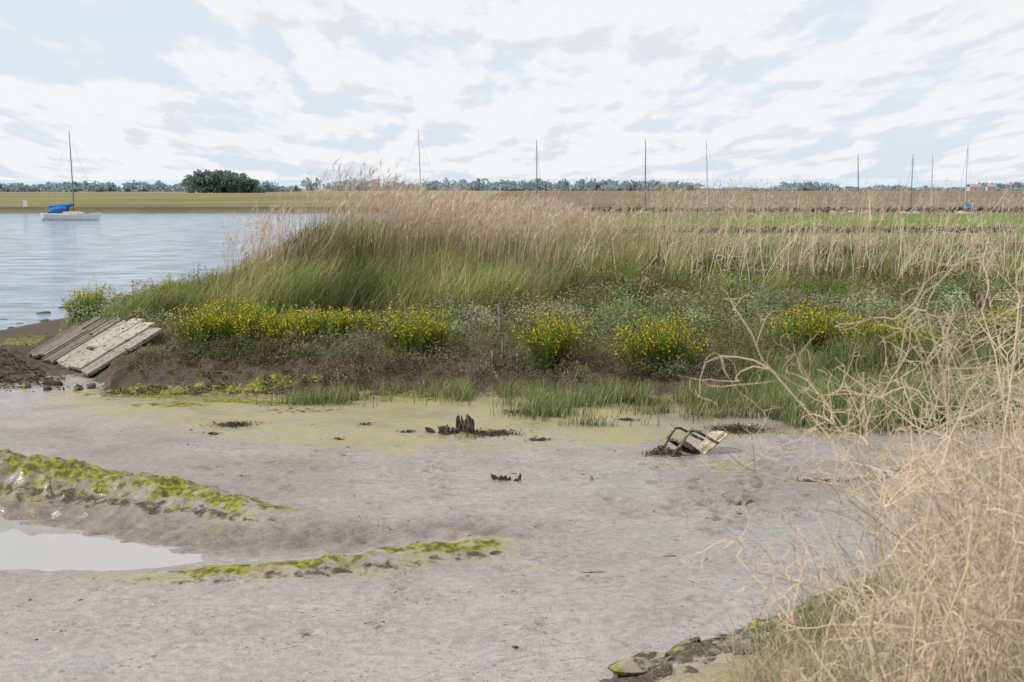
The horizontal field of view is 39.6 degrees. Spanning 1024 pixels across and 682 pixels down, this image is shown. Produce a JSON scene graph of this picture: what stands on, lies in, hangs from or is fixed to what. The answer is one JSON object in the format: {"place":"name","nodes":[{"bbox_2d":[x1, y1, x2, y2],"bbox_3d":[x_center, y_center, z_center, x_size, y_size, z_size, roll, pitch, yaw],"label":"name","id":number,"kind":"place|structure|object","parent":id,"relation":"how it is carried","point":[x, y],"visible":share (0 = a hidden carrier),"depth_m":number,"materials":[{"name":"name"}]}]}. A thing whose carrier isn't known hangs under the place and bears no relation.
{"place":"outdoors","nodes":[
{"label":"outdoors","id":0,"kind":"place"},
{"bbox_2d":[0,516,256,570],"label":"tidal pool water","id":1,"kind":"structure","parent":0,"point":[37,547],"depth_m":16.93,"materials":[{"name":"grey liquid"}]},
{"bbox_2d":[0,189,1023,681],"bbox_3d":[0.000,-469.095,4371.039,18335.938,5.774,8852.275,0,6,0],"label":"ground","id":2,"kind":"structure","parent":0,"point":[564,567],"depth_m":18.39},
{"bbox_2d":[0,298,100,390],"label":"weedy rocks","id":3,"kind":"object","parent":2,"relation":"on","point":[46,387],"visible":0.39,"depth_m":30.09,"materials":[{"name":"stone"}]},
{"bbox_2d":[60,286,104,322],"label":"golden samphire bush","id":4,"kind":"object","parent":2,"relation":"on","point":[69,307],"visible":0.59,"depth_m":38.54,"materials":[{"name":"green plant"}]},
{"bbox_2d":[64,276,118,320],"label":"golden samphire bush","id":5,"kind":"object","parent":2,"relation":"on","point":[95,300],"visible":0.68,"depth_m":38.27,"materials":[{"name":"green plant"}]},
{"bbox_2d":[29,315,162,376],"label":"slipway ramp","id":6,"kind":"structure","parent":2,"relation":"on","point":[108,342],"depth_m":33.38,"materials":[{"name":"wood"}]},
{"bbox_2d":[148,273,188,295],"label":"golden samphire bush","id":7,"kind":"object","parent":2,"relation":"on","point":[165,282],"visible":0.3,"depth_m":41.13,"materials":[{"name":"green plant"}]},
{"bbox_2d":[158,337,227,355],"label":"broken timber planks","id":8,"kind":"object","parent":2,"relation":"on","point":[195,353],"visible":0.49,"depth_m":31.87,"materials":[{"name":"wood"}]},
{"bbox_2d":[162,299,231,347],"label":"golden samphire bush","id":9,"kind":"object","parent":2,"relation":"on","point":[200,321],"visible":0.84,"depth_m":32.11,"materials":[{"name":"green plant"}]},
{"bbox_2d":[182,169,265,192],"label":"tree clump","id":10,"kind":"object","parent":2,"relation":"on","point":[216,181],"visible":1,"depth_m":880.21,"materials":[{"name":"green plant"}]},
{"bbox_2d":[194,294,267,344],"bbox_3d":[-6.354,-0.456,32.397,1.625,1.206,1.644,-3,7,-22],"label":"golden samphire bush","id":11,"kind":"object","parent":2,"relation":"on","point":[222,321],"visible":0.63,"depth_m":32.25,"materials":[{"name":"green plant"}]},
{"bbox_2d":[231,300,300,349],"bbox_3d":[-5.622,-0.363,32.065,1.674,1.149,1.501,0,6,0],"label":"golden samphire bush","id":12,"kind":"object","parent":2,"relation":"on","point":[243,328],"visible":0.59,"depth_m":31.93,"materials":[{"name":"green plant"}]},
{"bbox_2d":[258,306,316,348],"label":"golden samphire bush","id":13,"kind":"object","parent":2,"relation":"on","point":[276,330],"visible":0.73,"depth_m":31.78,"materials":[{"name":"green plant"}]},
{"bbox_2d":[289,305,343,344],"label":"golden samphire bush","id":14,"kind":"object","parent":2,"relation":"on","point":[319,323],"visible":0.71,"depth_m":32.08,"materials":[{"name":"green plant"}]},
{"bbox_2d":[320,307,368,342],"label":"golden samphire bush","id":15,"kind":"object","parent":2,"relation":"on","point":[345,320],"visible":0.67,"depth_m":32.60,"materials":[{"name":"green plant"}]},
{"bbox_2d":[348,309,386,338],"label":"golden samphire bush","id":16,"kind":"object","parent":2,"relation":"on","point":[364,323],"visible":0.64,"depth_m":32.80,"materials":[{"name":"green plant"}]},
{"bbox_2d":[369,294,444,356],"bbox_3d":[-2.308,-0.317,31.062,1.588,1.408,1.469,-4,8,-36],"label":"golden samphire bush","id":17,"kind":"object","parent":2,"relation":"on","point":[412,339],"visible":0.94,"depth_m":30.98,"materials":[{"name":"green plant"}]},
{"bbox_2d":[401,304,457,353],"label":"golden samphire bush","id":18,"kind":"object","parent":2,"relation":"on","point":[436,337],"visible":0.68,"depth_m":31.38,"materials":[{"name":"green plant"}]},
{"bbox_2d":[29,424,838,647],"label":"mud clods","id":19,"kind":"object","parent":2,"relation":"on","point":[513,646],"visible":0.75,"depth_m":17.96,"materials":[{"name":"soil"}]},
{"bbox_2d":[425,414,474,434],"bbox_3d":[-1.057,1.483,24.435,0.846,0.413,0.442,-1,6,-8],"label":"rotten timber stump","id":20,"kind":"object","parent":2,"relation":"on","point":[466,425],"visible":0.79,"depth_m":24.40,"materials":[{"name":"brown wood"}]},
{"bbox_2d":[0,320,944,481],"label":"seaweed wrack","id":21,"kind":"object","parent":2,"relation":"on","point":[725,427],"visible":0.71,"depth_m":29.42,"materials":[{"name":"brown plant"}]},
{"bbox_2d":[491,350,493,366],"bbox_3d":[-0.420,0.404,30.623,0.068,0.413,0.066,0,6,0],"label":"wooden post","id":22,"kind":"object","parent":2,"relation":"on","point":[492,356],"visible":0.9,"depth_m":30.60,"materials":[{"name":"grey wood"}]},
{"bbox_2d":[497,303,501,337],"bbox_3d":[-0.279,-0.412,32.746,0.114,0.913,0.112,0,6,0],"label":"wooden post","id":23,"kind":"object","parent":2,"relation":"on","point":[499,306],"visible":0.78,"depth_m":32.70,"materials":[{"name":"grey wood"}]},
{"bbox_2d":[501,341,503,361],"bbox_3d":[-0.200,0.252,30.808,0.068,0.513,0.066,0,6,0],"label":"wooden post","id":24,"kind":"object","parent":2,"relation":"on","point":[502,343],"visible":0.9,"depth_m":30.78,"materials":[{"name":"grey wood"}]},
{"bbox_2d":[490,473,520,480],"bbox_3d":[-0.088,2.006,20.584,0.449,0.227,0.186,0,6,0],"label":"rotten timber stump","id":25,"kind":"object","parent":2,"relation":"on","point":[500,477],"visible":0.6,"depth_m":20.58,"materials":[{"name":"brown wood"}]},
{"bbox_2d":[0,177,1023,191],"bbox_3d":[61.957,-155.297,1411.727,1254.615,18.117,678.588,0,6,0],"label":"distant tree line","id":26,"kind":"object","parent":2,"relation":"on","point":[267,186],"visible":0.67,"depth_m":1470.24,"materials":[{"name":"green plant"}]},
{"bbox_2d":[516,353,518,369],"bbox_3d":[0.120,0.485,30.431,0.068,0.463,0.066,0,6,0],"label":"wooden post","id":27,"kind":"object","parent":2,"relation":"on","point":[517,355],"visible":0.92,"depth_m":30.40,"materials":[{"name":"grey wood"}]},
{"bbox_2d":[56,261,1023,358],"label":"sea purslane","id":28,"kind":"object","parent":2,"relation":"on","point":[883,308],"visible":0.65,"depth_m":35.21,"materials":[{"name":"green plant"}]},
{"bbox_2d":[66,250,1023,372],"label":"rough sward","id":29,"kind":"structure","parent":2,"relation":"on","point":[161,336],"depth_m":32.91,"materials":[{"name":"green plant"}]},
{"bbox_2d":[512,305,579,370],"bbox_3d":[0.705,-0.073,30.536,1.481,1.428,1.329,-4,7,-33],"label":"golden samphire bush","id":30,"kind":"object","parent":2,"relation":"on","point":[537,342],"visible":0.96,"depth_m":30.33,"materials":[{"name":"green plant"}]},
{"bbox_2d":[89,223,1022,315],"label":"bramble bushes","id":31,"kind":"object","parent":2,"relation":"on","point":[652,270],"visible":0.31,"depth_m":40.03,"materials":[{"name":"green plant"}]},
{"bbox_2d":[93,207,1023,325],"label":"bank grass","id":32,"kind":"structure","parent":2,"relation":"on","point":[295,290],"depth_m":40.09,"materials":[{"name":"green plant"}]},
{"bbox_2d":[539,314,592,363],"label":"golden samphire bush","id":33,"kind":"object","parent":2,"relation":"on","point":[565,344],"visible":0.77,"depth_m":30.59,"materials":[{"name":"green plant"}]},
{"bbox_2d":[150,317,1023,391],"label":"seablite shrubs","id":34,"kind":"object","parent":2,"relation":"on","point":[262,342],"visible":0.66,"depth_m":30.41,"materials":[{"name":"green plant"}]},
{"bbox_2d":[202,158,1023,286],"bbox_3d":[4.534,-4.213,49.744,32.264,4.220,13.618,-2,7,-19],"label":"reed bed","id":35,"kind":"object","parent":2,"relation":"on","point":[500,216],"visible":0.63,"depth_m":46.99,"materials":[{"name":"beige plant"}]},
{"bbox_2d":[255,323,1023,435],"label":"cordgrass","id":36,"kind":"object","parent":2,"relation":"on","point":[778,393],"visible":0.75,"depth_m":27.53,"materials":[{"name":"green plant"}]},
{"bbox_2d":[610,310,682,374],"bbox_3d":[2.794,0.013,30.066,1.529,1.422,1.462,0,6,0],"label":"golden samphire bush","id":37,"kind":"object","parent":2,"relation":"on","point":[636,353],"visible":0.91,"depth_m":29.83,"materials":[{"name":"green plant"}]},
{"bbox_2d":[637,443,689,457],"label":"seaweed clump","id":38,"kind":"object","parent":2,"relation":"on","point":[659,448],"visible":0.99,"depth_m":22.48,"materials":[{"name":"brown plant"}]},
{"bbox_2d":[633,310,709,373],"bbox_3d":[3.358,-0.010,30.099,1.670,1.416,1.504,0,6,0],"label":"golden samphire bush","id":39,"kind":"object","parent":2,"relation":"on","point":[681,351],"visible":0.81,"depth_m":29.90,"materials":[{"name":"green plant"}]},
{"bbox_2d":[357,205,1023,212],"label":"stone wall","id":40,"kind":"structure","parent":2,"relation":"on","point":[780,209],"depth_m":148.84,"materials":[{"name":"stone"}]},
{"bbox_2d":[661,427,727,456],"bbox_3d":[2.884,1.679,22.734,0.740,0.928,0.635,32,-9,-18],"label":"plastic garden chair","id":41,"kind":"object","parent":2,"relation":"on","point":[683,444],"visible":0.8,"depth_m":22.74,"materials":[{"name":"beige plastic"}]},
{"bbox_2d":[534,179,1023,291],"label":"dead alexanders stalks","id":42,"kind":"object","parent":2,"relation":"on","point":[984,253],"visible":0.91,"depth_m":41.38,"materials":[{"name":"beige plant"}]},
{"bbox_2d":[607,567,962,681],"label":"shore stones","id":43,"kind":"object","parent":2,"relation":"on","point":[639,663],"visible":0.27,"depth_m":11.74,"materials":[{"name":"grey stone"}]},
{"bbox_2d":[760,299,832,354],"bbox_3d":[6.157,-0.285,30.677,1.587,1.226,1.437,0,6,0],"label":"golden samphire bush","id":44,"kind":"object","parent":2,"relation":"on","point":[797,329],"visible":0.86,"depth_m":30.64,"materials":[{"name":"green plant"}]},
{"bbox_2d":[604,224,1014,232],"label":"stone wall","id":45,"kind":"structure","parent":2,"relation":"on","point":[810,227],"depth_m":76.15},
{"bbox_2d":[794,300,860,352],"bbox_3d":[6.872,-0.314,30.892,1.520,1.202,1.485,0,6,0],"label":"golden samphire bush","id":46,"kind":"object","parent":2,"relation":"on","point":[833,323],"visible":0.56,"depth_m":30.79,"materials":[{"name":"green plant"}]},
{"bbox_2d":[650,509,1023,681],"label":"foreground dry grass","id":47,"kind":"structure","parent":2,"relation":"on","point":[821,619],"depth_m":9.25,"materials":[{"name":"beige plant"}]},
{"bbox_2d":[678,203,1023,681],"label":"dead foreground stalks","id":48,"kind":"object","parent":2,"relation":"on","point":[1011,567],"visible":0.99,"depth_m":6.50,"materials":[{"name":"beige plant"}]},
{"bbox_2d":[836,313,891,350],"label":"golden samphire bush","id":49,"kind":"object","parent":2,"relation":"on","point":[858,326],"visible":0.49,"depth_m":30.53,"materials":[{"name":"green plant"}]},
{"bbox_2d":[868,312,925,355],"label":"golden samphire bush","id":50,"kind":"object","parent":2,"relation":"on","point":[897,334],"visible":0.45,"depth_m":30.28,"materials":[{"name":"green plant"}]},
{"bbox_2d":[909,320,952,350],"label":"golden samphire bush","id":51,"kind":"object","parent":2,"relation":"on","point":[927,335],"visible":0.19,"depth_m":30.45,"materials":[{"name":"green plant"}]},
{"bbox_2d":[968,187,981,190],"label":"walls","id":52,"kind":"structure","parent":2,"relation":"on","point":[974,188],"depth_m":1349.37,"materials":[{"name":"beige paint"}]},
{"bbox_2d":[968,184,981,186],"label":"roof","id":53,"kind":"structure","parent":52,"relation":"on","point":[972,185],"depth_m":1350.00,"materials":[{"name":"tile"}]},
{"bbox_2d":[985,187,996,190],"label":"walls","id":54,"kind":"structure","parent":2,"relation":"on","point":[990,188],"depth_m":1369.26,"materials":[{"name":"beige paint"}]},
{"bbox_2d":[985,184,996,186],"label":"roof","id":55,"kind":"structure","parent":54,"relation":"on","point":[991,185],"depth_m":1369.92,"materials":[{"name":"tile"}]},
{"bbox_2d":[970,302,1023,344],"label":"golden samphire bush","id":56,"kind":"object","parent":2,"relation":"on","point":[989,324],"visible":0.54,"depth_m":31.64,"materials":[{"name":"green plant"}]},
{"bbox_2d":[0,213,1023,329],"bbox_3d":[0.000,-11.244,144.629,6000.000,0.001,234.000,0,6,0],"label":"river water","id":57,"kind":"structure","parent":0,"point":[45,265],"depth_m":97.01,"materials":[{"name":"blue liquid"}]},
{"bbox_2d":[40,134,100,219],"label":"sailing boat","id":58,"kind":"object","parent":57,"relation":"on","point":[66,214],"visible":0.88,"depth_m":188.70,"materials":[{"name":"white paint"}]},
{"bbox_2d":[390,131,446,218],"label":"sailing boat","id":59,"kind":"object","parent":57,"relation":"on","point":[420,174],"visible":0.16,"depth_m":199.41,"materials":[{"name":"metal"}]},
{"bbox_2d":[524,139,543,213],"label":"sailing boat","id":60,"kind":"object","parent":57,"relation":"on","point":[536,173],"visible":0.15,"depth_m":198.71,"materials":[{"name":"grey metal"}]},
{"bbox_2d":[636,139,652,213],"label":"sailing boat","id":61,"kind":"object","parent":57,"relation":"on","point":[645,152],"visible":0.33,"depth_m":198.69,"materials":[{"name":"grey metal"}]},
{"bbox_2d":[679,140,727,213],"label":"sailing boat","id":62,"kind":"object","parent":57,"relation":"on","point":[707,191],"visible":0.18,"depth_m":213.43,"materials":[{"name":"metal"}]},
{"bbox_2d":[830,160,878,213],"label":"sailing boat","id":63,"kind":"object","parent":57,"relation":"on","point":[832,212],"visible":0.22,"depth_m":210.57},
{"bbox_2d":[900,159,927,213],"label":"sailing boat","id":64,"kind":"object","parent":57,"relation":"on","point":[917,212],"visible":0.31,"depth_m":214.67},
{"bbox_2d":[925,154,936,213],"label":"sailing boat","id":65,"kind":"object","parent":57,"relation":"on","point":[931,184],"visible":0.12,"depth_m":223.57,"materials":[{"name":"metal"}]},
{"bbox_2d":[955,148,981,213],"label":"sailing boat","id":66,"kind":"object","parent":57,"relation":"on","point":[968,204],"visible":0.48,"depth_m":204.49,"materials":[{"name":"metal"}]},
{"bbox_2d":[0,178,1023,188],"bbox_3d":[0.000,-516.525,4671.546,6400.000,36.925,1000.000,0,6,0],"label":"hills","id":67,"kind":"structure","parent":0,"point":[851,182],"depth_m":4326.90,"materials":[{"name":"green plant"}]},
{"bbox_2d":[0,0,1023,180],"label":"sky","id":68,"kind":"structure","parent":0,"point":[140,89],"materials":[{"name":"white"}]}
]}

